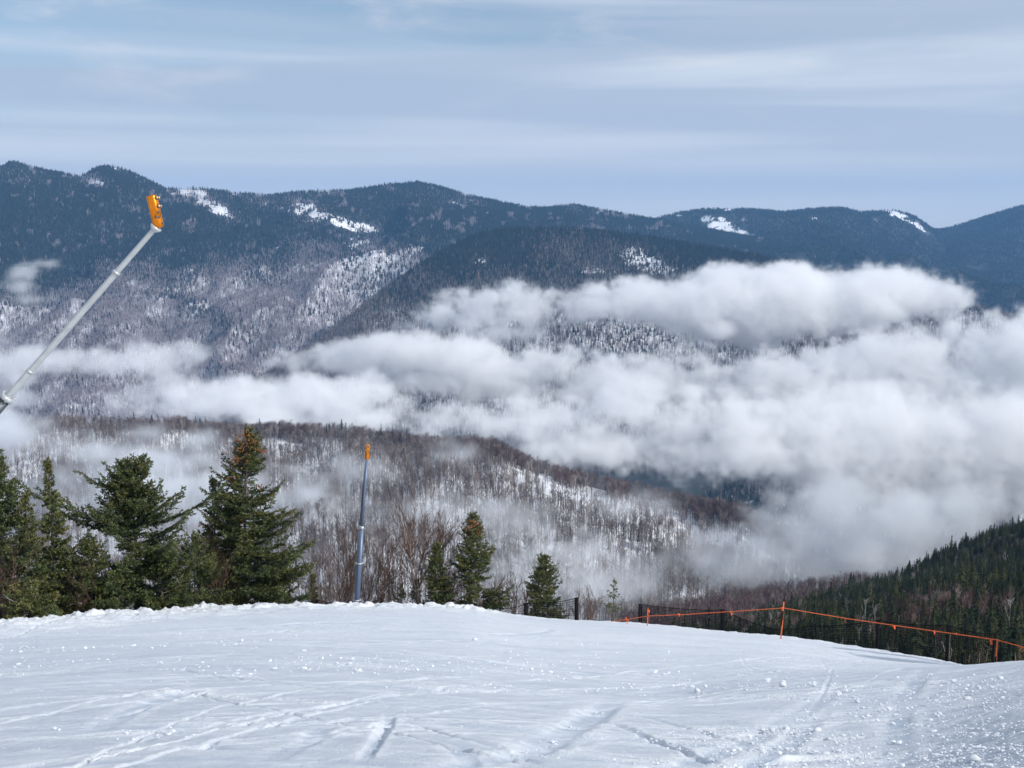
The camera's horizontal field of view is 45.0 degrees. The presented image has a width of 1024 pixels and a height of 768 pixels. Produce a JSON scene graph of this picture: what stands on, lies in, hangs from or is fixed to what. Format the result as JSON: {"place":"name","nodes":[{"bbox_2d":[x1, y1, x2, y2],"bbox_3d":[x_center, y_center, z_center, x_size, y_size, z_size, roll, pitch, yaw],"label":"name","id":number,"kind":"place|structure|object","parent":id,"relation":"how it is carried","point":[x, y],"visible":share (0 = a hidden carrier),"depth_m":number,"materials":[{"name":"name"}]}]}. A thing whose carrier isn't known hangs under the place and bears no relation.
{"place":"outdoors","nodes":[
{"label":"outdoors","id":0,"kind":"place"},
{"bbox_2d":[0,427,825,621],"bbox_3d":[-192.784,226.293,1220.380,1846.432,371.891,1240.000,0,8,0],"label":"wooded ridge","id":1,"kind":"structure","parent":0,"point":[721,537],"depth_m":970.56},
{"bbox_2d":[0,425,792,608],"bbox_3d":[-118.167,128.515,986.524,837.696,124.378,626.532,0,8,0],"label":"ridge spruces","id":2,"kind":"object","parent":1,"relation":"on","point":[639,530],"visible":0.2,"depth_m":944.67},
{"bbox_2d":[0,412,847,620],"bbox_3d":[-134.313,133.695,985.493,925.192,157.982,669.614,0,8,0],"label":"ridge hardwoods","id":3,"kind":"object","parent":1,"relation":"on","point":[671,558],"visible":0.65,"depth_m":956.87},
{"bbox_2d":[0,167,945,431],"bbox_3d":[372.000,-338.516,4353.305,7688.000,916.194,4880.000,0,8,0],"label":"mountain","id":4,"kind":"structure","parent":0,"point":[892,281],"depth_m":3672.81,"materials":[{"name":"snow"}]},
{"bbox_2d":[0,164,881,436],"bbox_3d":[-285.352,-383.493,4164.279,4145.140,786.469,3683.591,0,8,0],"label":"mountain hardwoods","id":5,"kind":"object","parent":4,"relation":"on","point":[205,349],"visible":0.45,"depth_m":3217.61,"materials":[{"name":"plant"}]},
{"bbox_2d":[0,160,883,429],"bbox_3d":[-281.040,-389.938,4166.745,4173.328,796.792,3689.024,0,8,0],"label":"mountain evergreens","id":6,"kind":"object","parent":4,"relation":"on","point":[128,181],"visible":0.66,"depth_m":4224.94,"materials":[{"name":"plant"}]},
{"bbox_2d":[0,600,1023,767],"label":"snow slope","id":7,"kind":"structure","parent":0,"point":[294,718],"depth_m":17.13,"materials":[{"name":"snow"}]},
{"bbox_2d":[0,536,35,619],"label":"bare shrub","id":8,"kind":"object","parent":7,"relation":"on","point":[2,584],"visible":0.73,"depth_m":46.52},
{"bbox_2d":[0,448,62,618],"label":"spruce tree","id":9,"kind":"object","parent":7,"relation":"on","point":[10,503],"visible":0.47,"depth_m":47.86,"materials":[{"name":"green plant"}]},
{"bbox_2d":[0,490,62,616],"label":"spruce tree","id":10,"kind":"object","parent":7,"relation":"on","point":[30,530],"visible":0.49,"depth_m":47.83,"materials":[{"name":"green plant"}]},
{"bbox_2d":[0,577,63,618],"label":"shrub","id":11,"kind":"object","parent":7,"relation":"on","point":[25,601],"visible":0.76,"depth_m":45.80,"materials":[{"name":"green plant"}]},
{"bbox_2d":[27,456,82,613],"bbox_3d":[-18.284,6.601,49.375,3.194,7.656,3.250,0,8,0],"label":"spruce tree","id":12,"kind":"object","parent":7,"relation":"on","point":[53,552],"visible":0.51,"depth_m":49.06,"materials":[{"name":"green plant"}]},
{"bbox_2d":[63,559,98,611],"bbox_3d":[-17.031,8.318,48.712,1.412,2.886,2.855,-1,8,-11],"label":"bare shrub","id":13,"kind":"object","parent":7,"relation":"on","point":[82,602],"visible":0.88,"depth_m":48.82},
{"bbox_2d":[0,195,163,413],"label":"snow gun","id":14,"kind":"object","parent":7,"relation":"on","point":[157,224],"visible":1,"depth_m":26.96,"materials":[{"name":"grey metal"}]},
{"bbox_2d":[57,528,142,614],"bbox_3d":[-16.958,8.143,49.883,3.491,4.403,4.057,-7,10,-43],"label":"spruce tree","id":15,"kind":"object","parent":7,"relation":"on","point":[90,551],"visible":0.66,"depth_m":49.61,"materials":[{"name":"green plant"}]},
{"bbox_2d":[12,453,227,612],"bbox_3d":[-15.652,6.790,51.453,7.424,7.935,6.703,5,9,31],"label":"spruce tree","id":16,"kind":"object","parent":7,"relation":"on","point":[127,503],"visible":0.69,"depth_m":51.02,"materials":[{"name":"green plant"}]},
{"bbox_2d":[121,554,204,610],"bbox_3d":[-14.677,8.549,51.624,3.458,3.314,3.818,0,8,0],"label":"spruce tree","id":17,"kind":"object","parent":7,"relation":"on","point":[169,573],"visible":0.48,"depth_m":51.51,"materials":[{"name":"green plant"}]},
{"bbox_2d":[166,530,235,604],"bbox_3d":[-13.835,8.532,54.322,3.318,4.462,3.242,-7,10,-41],"label":"spruce tree","id":18,"kind":"object","parent":7,"relation":"on","point":[208,572],"visible":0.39,"depth_m":54.01,"materials":[{"name":"green plant"}]},
{"bbox_2d":[192,478,227,601],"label":"spruce tree","id":19,"kind":"object","parent":7,"relation":"on","point":[206,527],"visible":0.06,"depth_m":57.74,"materials":[{"name":"green plant"}]},
{"bbox_2d":[194,528,239,604],"bbox_3d":[-13.251,8.488,54.710,2.113,4.590,2.797,-4,9,-29],"label":"bare shrub","id":20,"kind":"object","parent":7,"relation":"on","point":[219,576],"visible":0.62,"depth_m":54.50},
{"bbox_2d":[206,553,261,605],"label":"spruce tree","id":21,"kind":"object","parent":7,"relation":"on","point":[234,579],"visible":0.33,"depth_m":56.01,"materials":[{"name":"green plant"}]},
{"bbox_2d":[189,423,317,605],"bbox_3d":[-11.898,6.876,56.663,6.100,10.290,4.938,1,8,10],"label":"spruce tree","id":22,"kind":"object","parent":7,"relation":"on","point":[239,540],"visible":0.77,"depth_m":56.27,"materials":[{"name":"green plant"}]},
{"bbox_2d":[270,565,311,603],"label":"spruce tree","id":23,"kind":"object","parent":7,"relation":"on","point":[290,590],"visible":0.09,"depth_m":58.27,"materials":[{"name":"green plant"}]},
{"bbox_2d":[308,573,319,603],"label":"spruce tree","id":24,"kind":"object","parent":7,"relation":"on","point":[312,584],"visible":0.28,"depth_m":61.81,"materials":[{"name":"green plant"}]},
{"bbox_2d":[294,555,336,603],"bbox_3d":[-10.054,10.745,62.514,2.480,5.182,3.153,-2,8,-16],"label":"bare shrub","id":25,"kind":"object","parent":7,"relation":"on","point":[325,591],"visible":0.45,"depth_m":61.73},
{"bbox_2d":[297,513,396,604],"bbox_3d":[-8.605,9.863,61.815,6.158,6.884,5.418,7,10,42],"label":"bare shrub","id":26,"kind":"object","parent":7,"relation":"on","point":[346,581],"visible":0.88,"depth_m":62.37,"materials":[{"name":"plant"}]},
{"bbox_2d":[353,444,369,602],"bbox_3d":[-7.245,7.179,59.455,0.972,8.677,0.302,0,8,0],"label":"snow gun","id":27,"kind":"object","parent":7,"relation":"on","point":[359,563],"visible":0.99,"depth_m":59.40,"materials":[{"name":"grey metal"}]},
{"bbox_2d":[322,518,428,603],"bbox_3d":[-6.799,9.919,62.806,5.713,6.047,4.117,0,8,0],"label":"bare shrub","id":28,"kind":"object","parent":7,"relation":"on","point":[377,580],"visible":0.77,"depth_m":62.71,"materials":[{"name":"plant"}]},
{"bbox_2d":[364,525,427,603],"bbox_3d":[-6.030,10.240,63.468,3.466,6.664,3.176,0,8,0],"label":"bare shrub","id":29,"kind":"object","parent":7,"relation":"on","point":[391,576],"visible":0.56,"depth_m":63.67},
{"bbox_2d":[394,584,406,602],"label":"spruce tree","id":30,"kind":"object","parent":7,"relation":"on","point":[402,591],"visible":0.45,"depth_m":61.86,"materials":[{"name":"green plant"}]},
{"bbox_2d":[406,577,424,604],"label":"spruce tree","id":31,"kind":"object","parent":7,"relation":"on","point":[415,598],"visible":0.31,"depth_m":62.38,"materials":[{"name":"green plant"}]},
{"bbox_2d":[381,490,467,602],"bbox_3d":[-4.416,8.574,62.773,4.922,7.010,4.563,-3,8,-19],"label":"birch tree","id":32,"kind":"object","parent":7,"relation":"on","point":[422,555],"visible":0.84,"depth_m":61.82,"materials":[{"name":"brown plant"}]},
{"bbox_2d":[421,541,457,604],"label":"spruce tree","id":33,"kind":"object","parent":7,"relation":"on","point":[436,548],"visible":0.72,"depth_m":60.81,"materials":[{"name":"green plant"}]},
{"bbox_2d":[416,556,472,602],"bbox_3d":[-3.276,10.178,61.891,2.889,3.578,2.657,0,8,0],"label":"bare shrub","id":34,"kind":"object","parent":7,"relation":"on","point":[455,592],"visible":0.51,"depth_m":61.33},
{"bbox_2d":[442,574,510,603],"bbox_3d":[-1.963,10.656,61.812,4.047,2.604,2.191,0,8,0],"label":"bare shrub","id":35,"kind":"object","parent":7,"relation":"on","point":[501,584],"visible":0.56,"depth_m":61.72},
{"bbox_2d":[449,511,516,609],"bbox_3d":[-1.473,9.069,61.331,3.414,5.652,2.688,0,8,0],"label":"spruce tree","id":36,"kind":"object","parent":7,"relation":"on","point":[465,564],"visible":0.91,"depth_m":61.09,"materials":[{"name":"green plant"}]},
{"bbox_2d":[0,620,1023,767],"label":"snow crumbs","id":37,"kind":"object","parent":7,"relation":"on","point":[813,683],"visible":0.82,"depth_m":14.11,"materials":[{"name":"snow"}]},
{"bbox_2d":[501,571,539,613],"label":"bare shrub","id":38,"kind":"object","parent":7,"relation":"on","point":[515,599],"visible":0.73,"depth_m":62.61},
{"bbox_2d":[499,597,578,619],"bbox_3d":[1.249,10.926,59.653,4.000,1.580,0.333,2,8,17],"label":"net fence","id":39,"kind":"object","parent":7,"relation":"on","point":[575,606],"visible":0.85,"depth_m":59.43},
{"bbox_2d":[523,552,569,618],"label":"spruce tree","id":40,"kind":"object","parent":7,"relation":"on","point":[547,579],"visible":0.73,"depth_m":62.19,"materials":[{"name":"green plant"}]},
{"bbox_2d":[569,583,604,619],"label":"bare shrub","id":41,"kind":"object","parent":7,"relation":"on","point":[590,608],"visible":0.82,"depth_m":64.04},
{"bbox_2d":[601,577,623,621],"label":"spruce tree","id":42,"kind":"object","parent":7,"relation":"on","point":[613,597],"visible":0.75,"depth_m":60.49,"materials":[{"name":"green plant"}]},
{"bbox_2d":[780,594,784,638],"bbox_3d":[11.093,9.665,50.712,0.160,2.134,0.058,0,8,0],"label":"orange pole","id":43,"kind":"object","parent":7,"relation":"on","point":[782,618],"visible":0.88,"depth_m":50.69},
{"bbox_2d":[611,607,1023,648],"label":"rope line","id":44,"kind":"object","parent":43,"relation":"attached to","point":[782,609],"visible":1,"depth_m":49.36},
{"bbox_2d":[638,604,995,664],"bbox_3d":[12.770,10.746,53.990,16.384,3.330,0.999,6,10,37],"label":"net fence","id":45,"kind":"object","parent":7,"relation":"on","point":[723,624],"visible":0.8,"depth_m":52.22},
{"bbox_2d":[968,754,979,761],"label":"snow clump","id":46,"kind":"object","parent":7,"relation":"on","point":[972,757],"visible":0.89,"depth_m":10.81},
{"bbox_2d":[968,633,997,664],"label":"bare shrub","id":47,"kind":"object","parent":7,"relation":"on","point":[979,652],"visible":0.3,"depth_m":54.59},
{"bbox_2d":[0,0,1023,227],"label":"sky","id":48,"kind":"structure","parent":0,"point":[647,108],"materials":[{"name":"blue"}]},
{"bbox_2d":[252,231,1023,514],"bbox_3d":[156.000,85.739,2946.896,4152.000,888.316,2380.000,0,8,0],"label":"mountain spur","id":49,"kind":"structure","parent":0,"point":[999,491],"depth_m":2443.06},
{"bbox_2d":[207,225,1023,477],"bbox_3d":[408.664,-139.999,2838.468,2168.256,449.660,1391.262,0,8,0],"label":"spur hardwoods","id":50,"kind":"object","parent":49,"relation":"on","point":[263,386],"visible":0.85,"depth_m":2576.40,"materials":[{"name":"plant"}]},
{"bbox_2d":[225,224,1023,476],"bbox_3d":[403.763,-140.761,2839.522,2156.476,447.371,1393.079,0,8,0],"label":"spur evergreens","id":51,"kind":"object","parent":49,"relation":"on","point":[471,243],"visible":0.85,"depth_m":2969.26,"materials":[{"name":"plant"}]},
{"bbox_2d":[635,586,840,626],"bbox_3d":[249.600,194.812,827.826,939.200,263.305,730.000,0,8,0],"label":"brown hillside","id":52,"kind":"structure","parent":0,"point":[749,605],"depth_m":793.52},
{"bbox_2d":[637,578,860,621],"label":"brown hillside spruces","id":53,"kind":"object","parent":52,"relation":"on","point":[750,601],"visible":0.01,"depth_m":773.48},
{"bbox_2d":[598,568,903,626],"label":"brown hardwoods","id":54,"kind":"object","parent":52,"relation":"on","point":[719,604],"visible":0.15,"depth_m":761.98,"materials":[{"name":"plant"}]},
{"bbox_2d":[664,209,1023,314],"bbox_3d":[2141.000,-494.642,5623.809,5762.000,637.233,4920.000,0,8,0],"label":"mountain ridge","id":55,"kind":"structure","parent":0,"point":[717,224],"depth_m":5993.96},
{"bbox_2d":[653,206,1023,313],"bbox_3d":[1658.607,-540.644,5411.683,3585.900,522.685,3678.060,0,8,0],"label":"ridge evergreens","id":56,"kind":"object","parent":55,"relation":"on","point":[957,282],"visible":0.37,"depth_m":5766.20,"materials":[{"name":"plant"}]},
{"bbox_2d":[709,478,1023,581],"bbox_3d":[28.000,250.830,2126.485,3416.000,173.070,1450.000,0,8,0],"label":"valley land","id":57,"kind":"structure","parent":0,"point":[859,558],"depth_m":1881.72,"materials":[{"name":"snow"}]},
{"bbox_2d":[600,471,1020,581],"bbox_3d":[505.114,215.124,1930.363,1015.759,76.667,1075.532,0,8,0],"label":"valley hardwoods","id":58,"kind":"object","parent":57,"relation":"on","point":[968,517],"visible":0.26,"depth_m":1912.68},
{"bbox_2d":[603,470,1020,584],"bbox_3d":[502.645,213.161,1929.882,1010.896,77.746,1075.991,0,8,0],"label":"valley evergreens","id":59,"kind":"object","parent":57,"relation":"on","point":[883,530],"visible":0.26,"depth_m":1920.63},
{"bbox_2d":[880,532,1023,643],"bbox_3d":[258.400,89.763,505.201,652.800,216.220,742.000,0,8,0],"label":"spruce hillside","id":60,"kind":"structure","parent":0,"point":[965,548],"depth_m":467.42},
{"bbox_2d":[774,605,787,633],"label":"spruce tree","id":61,"kind":"object","parent":60,"relation":"on","point":[780,620],"visible":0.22,"depth_m":214.42,"materials":[{"name":"green plant"}]},
{"bbox_2d":[785,618,795,636],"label":"spruce tree","id":62,"kind":"object","parent":60,"relation":"on","point":[790,632],"visible":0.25,"depth_m":170.98,"materials":[{"name":"green plant"}]},
{"bbox_2d":[798,618,807,636],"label":"spruce tree","id":63,"kind":"object","parent":60,"relation":"on","point":[803,624],"visible":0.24,"depth_m":171.54,"materials":[{"name":"green plant"}]},
{"bbox_2d":[813,621,822,640],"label":"spruce tree","id":64,"kind":"object","parent":60,"relation":"on","point":[816,624],"visible":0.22,"depth_m":163.85,"materials":[{"name":"green plant"}]},
{"bbox_2d":[825,581,836,600],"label":"spruce tree","id":65,"kind":"object","parent":60,"relation":"on","point":[830,589],"visible":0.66,"depth_m":436.27,"materials":[{"name":"green plant"}]},
{"bbox_2d":[828,615,842,642],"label":"spruce tree","id":66,"kind":"object","parent":60,"relation":"on","point":[836,621],"visible":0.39,"depth_m":173.90,"materials":[{"name":"green plant"}]},
{"bbox_2d":[837,603,845,638],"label":"spruce tree","id":67,"kind":"object","parent":60,"relation":"on","point":[841,621],"visible":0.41,"depth_m":181.31,"materials":[{"name":"green plant"}]},
{"bbox_2d":[678,515,1023,664],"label":"hillside spruces","id":68,"kind":"object","parent":60,"relation":"on","point":[893,586],"visible":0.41,"depth_m":302.24,"materials":[{"name":"plant"}]},
{"bbox_2d":[697,519,1018,660],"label":"dead snags","id":69,"kind":"object","parent":60,"relation":"on","point":[875,609],"visible":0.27,"depth_m":251.28,"materials":[{"name":"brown wood"}]},
{"bbox_2d":[856,633,867,647],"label":"spruce tree","id":70,"kind":"object","parent":60,"relation":"on","point":[861,640],"visible":0.15,"depth_m":149.14,"materials":[{"name":"green plant"}]},
{"bbox_2d":[703,583,1023,643],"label":"hillside hardwoods","id":71,"kind":"object","parent":60,"relation":"on","point":[970,595],"visible":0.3,"depth_m":204.37,"materials":[{"name":"plant"}]},
{"bbox_2d":[863,619,872,648],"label":"spruce tree","id":72,"kind":"object","parent":60,"relation":"on","point":[866,636],"visible":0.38,"depth_m":149.64,"materials":[{"name":"green plant"}]},
{"bbox_2d":[873,626,885,649],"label":"spruce tree","id":73,"kind":"object","parent":60,"relation":"on","point":[880,644],"visible":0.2,"depth_m":148.41,"materials":[{"name":"green plant"}]},
{"bbox_2d":[876,595,884,618],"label":"spruce tree","id":74,"kind":"object","parent":60,"relation":"on","point":[879,608],"visible":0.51,"depth_m":213.96,"materials":[{"name":"green plant"}]},
{"bbox_2d":[878,606,884,631],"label":"spruce tree","id":75,"kind":"object","parent":60,"relation":"on","point":[881,615],"visible":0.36,"depth_m":174.46,"materials":[{"name":"green plant"}]},
{"bbox_2d":[886,631,892,650],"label":"spruce tree","id":76,"kind":"object","parent":60,"relation":"on","point":[889,641],"visible":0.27,"depth_m":135.16,"materials":[{"name":"green plant"}]},
{"bbox_2d":[902,622,909,653],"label":"spruce tree","id":77,"kind":"object","parent":60,"relation":"on","point":[906,636],"visible":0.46,"depth_m":148.54,"materials":[{"name":"green plant"}]},
{"bbox_2d":[902,618,927,655],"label":"spruce tree","id":78,"kind":"object","parent":60,"relation":"on","point":[911,639],"visible":0.27,"depth_m":123.51,"materials":[{"name":"green plant"}]},
{"bbox_2d":[924,632,933,656],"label":"spruce tree","id":79,"kind":"object","parent":60,"relation":"on","point":[931,642],"visible":0.26,"depth_m":133.80,"materials":[{"name":"green plant"}]},
{"bbox_2d":[928,608,937,656],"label":"spruce tree","id":80,"kind":"object","parent":60,"relation":"on","point":[933,622],"visible":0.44,"depth_m":143.15,"materials":[{"name":"green plant"}]},
{"bbox_2d":[928,593,941,621],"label":"spruce tree","id":81,"kind":"object","parent":60,"relation":"on","point":[936,600],"visible":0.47,"depth_m":187.86,"materials":[{"name":"green plant"}]},
{"bbox_2d":[937,630,944,660],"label":"spruce tree","id":82,"kind":"object","parent":60,"relation":"on","point":[941,655],"visible":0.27,"depth_m":131.53,"materials":[{"name":"green plant"}]},
{"bbox_2d":[942,598,949,623],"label":"spruce tree","id":83,"kind":"object","parent":60,"relation":"on","point":[945,609],"visible":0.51,"depth_m":171.96,"materials":[{"name":"green plant"}]},
{"bbox_2d":[947,588,958,620],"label":"spruce tree","id":84,"kind":"object","parent":60,"relation":"on","point":[951,606],"visible":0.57,"depth_m":189.76,"materials":[{"name":"green plant"}]},
{"bbox_2d":[950,611,958,635],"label":"spruce tree","id":85,"kind":"object","parent":60,"relation":"on","point":[955,616],"visible":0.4,"depth_m":157.30,"materials":[{"name":"green plant"}]},
{"bbox_2d":[955,638,963,661],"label":"spruce tree","id":86,"kind":"object","parent":60,"relation":"on","point":[959,649],"visible":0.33,"depth_m":133.57,"materials":[{"name":"green plant"}]},
{"bbox_2d":[954,560,966,592],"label":"spruce tree","id":87,"kind":"object","parent":60,"relation":"on","point":[961,579],"visible":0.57,"depth_m":235.08,"materials":[{"name":"green plant"}]},
{"bbox_2d":[958,608,974,639],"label":"spruce tree","id":88,"kind":"object","parent":60,"relation":"on","point":[965,613],"visible":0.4,"depth_m":163.89,"materials":[{"name":"green plant"}]},
{"bbox_2d":[963,556,979,595],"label":"spruce tree","id":89,"kind":"object","parent":60,"relation":"on","point":[970,581],"visible":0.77,"depth_m":232.86,"materials":[{"name":"green plant"}]},
{"bbox_2d":[968,606,976,631],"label":"spruce tree","id":90,"kind":"object","parent":60,"relation":"on","point":[971,619],"visible":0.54,"depth_m":160.86,"materials":[{"name":"green plant"}]},
{"bbox_2d":[971,587,983,622],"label":"spruce tree","id":91,"kind":"object","parent":60,"relation":"on","point":[975,603],"visible":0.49,"depth_m":182.21,"materials":[{"name":"green plant"}]},
{"bbox_2d":[971,616,986,653],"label":"spruce tree","id":92,"kind":"object","parent":60,"relation":"on","point":[977,625],"visible":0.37,"depth_m":139.01,"materials":[{"name":"green plant"}]},
{"bbox_2d":[967,627,994,664],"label":"spruce tree","id":93,"kind":"object","parent":60,"relation":"on","point":[981,630],"visible":0.25,"depth_m":126.51,"materials":[{"name":"green plant"}]},
{"bbox_2d":[984,599,995,636],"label":"spruce tree","id":94,"kind":"object","parent":60,"relation":"on","point":[991,611],"visible":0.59,"depth_m":159.21,"materials":[{"name":"green plant"}]},
{"bbox_2d":[988,624,998,662],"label":"spruce tree","id":95,"kind":"object","parent":60,"relation":"on","point":[993,629],"visible":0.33,"depth_m":136.22,"materials":[{"name":"green plant"}]},
{"bbox_2d":[995,608,1003,636],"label":"spruce tree","id":96,"kind":"object","parent":60,"relation":"on","point":[999,618],"visible":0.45,"depth_m":163.01,"materials":[{"name":"green plant"}]},
{"bbox_2d":[994,561,1006,597],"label":"spruce tree","id":97,"kind":"object","parent":60,"relation":"on","point":[1000,584],"visible":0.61,"depth_m":214.09,"materials":[{"name":"green plant"}]},
{"bbox_2d":[997,629,1003,661],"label":"spruce tree","id":98,"kind":"object","parent":60,"relation":"on","point":[1000,649],"visible":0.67,"depth_m":138.88,"materials":[{"name":"green plant"}]},
{"bbox_2d":[998,639,1006,661],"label":"spruce tree","id":99,"kind":"object","parent":60,"relation":"on","point":[1003,653],"visible":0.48,"depth_m":132.99,"materials":[{"name":"green plant"}]},
{"bbox_2d":[997,613,1008,645],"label":"spruce tree","id":100,"kind":"object","parent":60,"relation":"on","point":[1003,626],"visible":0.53,"depth_m":152.65,"materials":[{"name":"green plant"}]},
{"bbox_2d":[1002,649,1013,660],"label":"spruce tree","id":101,"kind":"object","parent":60,"relation":"on","point":[1008,658],"visible":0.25,"depth_m":126.12,"materials":[{"name":"green plant"}]},
{"bbox_2d":[1002,611,1014,650],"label":"spruce tree","id":102,"kind":"object","parent":60,"relation":"on","point":[1009,628],"visible":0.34,"depth_m":143.12,"materials":[{"name":"green plant"}]},
{"bbox_2d":[1004,617,1022,659],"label":"spruce tree","id":103,"kind":"object","parent":60,"relation":"on","point":[1016,632],"visible":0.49,"depth_m":138.80,"materials":[{"name":"green plant"}]},
{"bbox_2d":[1011,630,1023,660],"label":"spruce tree","id":104,"kind":"object","parent":60,"relation":"on","point":[1014,652],"visible":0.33,"depth_m":133.68,"materials":[{"name":"green plant"}]},
{"bbox_2d":[1014,606,1023,624],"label":"spruce tree","id":105,"kind":"object","parent":60,"relation":"on","point":[1017,612],"visible":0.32,"depth_m":156.49,"materials":[{"name":"green plant"}]},
{"bbox_2d":[1017,601,1023,629],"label":"spruce tree","id":106,"kind":"object","parent":60,"relation":"on","point":[1020,615],"visible":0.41,"depth_m":155.09,"materials":[{"name":"green plant"}]},
{"bbox_2d":[947,207,1023,271],"bbox_3d":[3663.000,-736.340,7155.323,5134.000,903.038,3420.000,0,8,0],"label":"mountain peak","id":107,"kind":"structure","parent":0,"point":[980,266],"depth_m":6449.06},
{"bbox_2d":[940,204,1023,266],"bbox_3d":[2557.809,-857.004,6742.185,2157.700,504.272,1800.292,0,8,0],"label":"peak evergreens","id":108,"kind":"object","parent":107,"relation":"on","point":[989,250],"visible":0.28,"depth_m":6551.40,"materials":[{"name":"plant"}]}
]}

